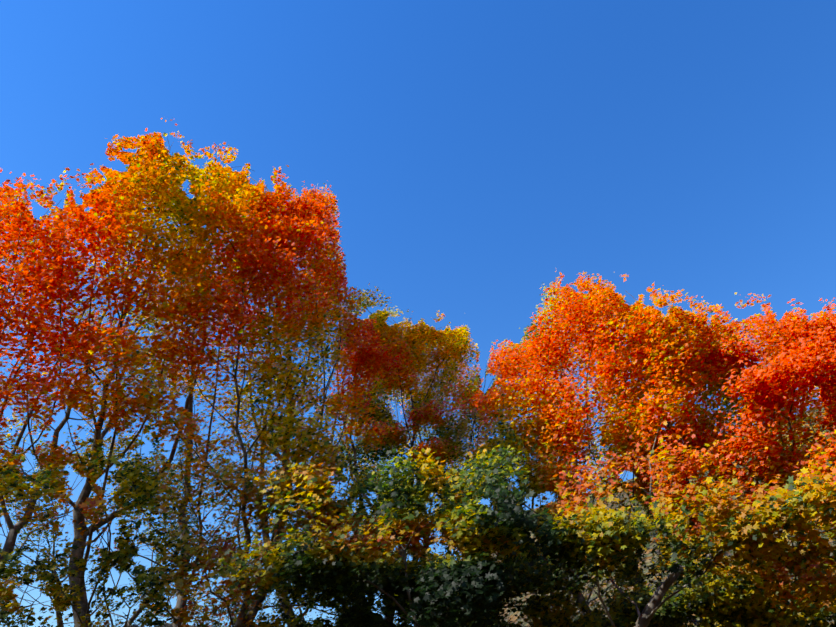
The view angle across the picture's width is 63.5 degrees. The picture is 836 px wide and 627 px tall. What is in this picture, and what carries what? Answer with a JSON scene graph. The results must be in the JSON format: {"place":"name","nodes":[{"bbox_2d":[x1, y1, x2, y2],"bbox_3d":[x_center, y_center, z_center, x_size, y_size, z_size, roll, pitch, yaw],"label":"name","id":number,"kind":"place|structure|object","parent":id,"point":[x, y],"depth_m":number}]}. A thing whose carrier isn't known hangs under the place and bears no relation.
{"place":"outdoors","nodes":[
{"label":"outdoors","id":0,"kind":"place"},
{"bbox_2d":[0,118,835,626],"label":"trees","id":1,"kind":"object","parent":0,"point":[792,492],"depth_m":6.53},
{"bbox_2d":[0,0,835,626],"label":"sky","id":2,"kind":"structure","parent":0,"point":[471,153]},
{"bbox_2d":[461,405,835,626],"bbox_3d":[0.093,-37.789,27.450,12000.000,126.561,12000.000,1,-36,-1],"label":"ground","id":3,"kind":"structure","parent":0,"point":[648,562],"depth_m":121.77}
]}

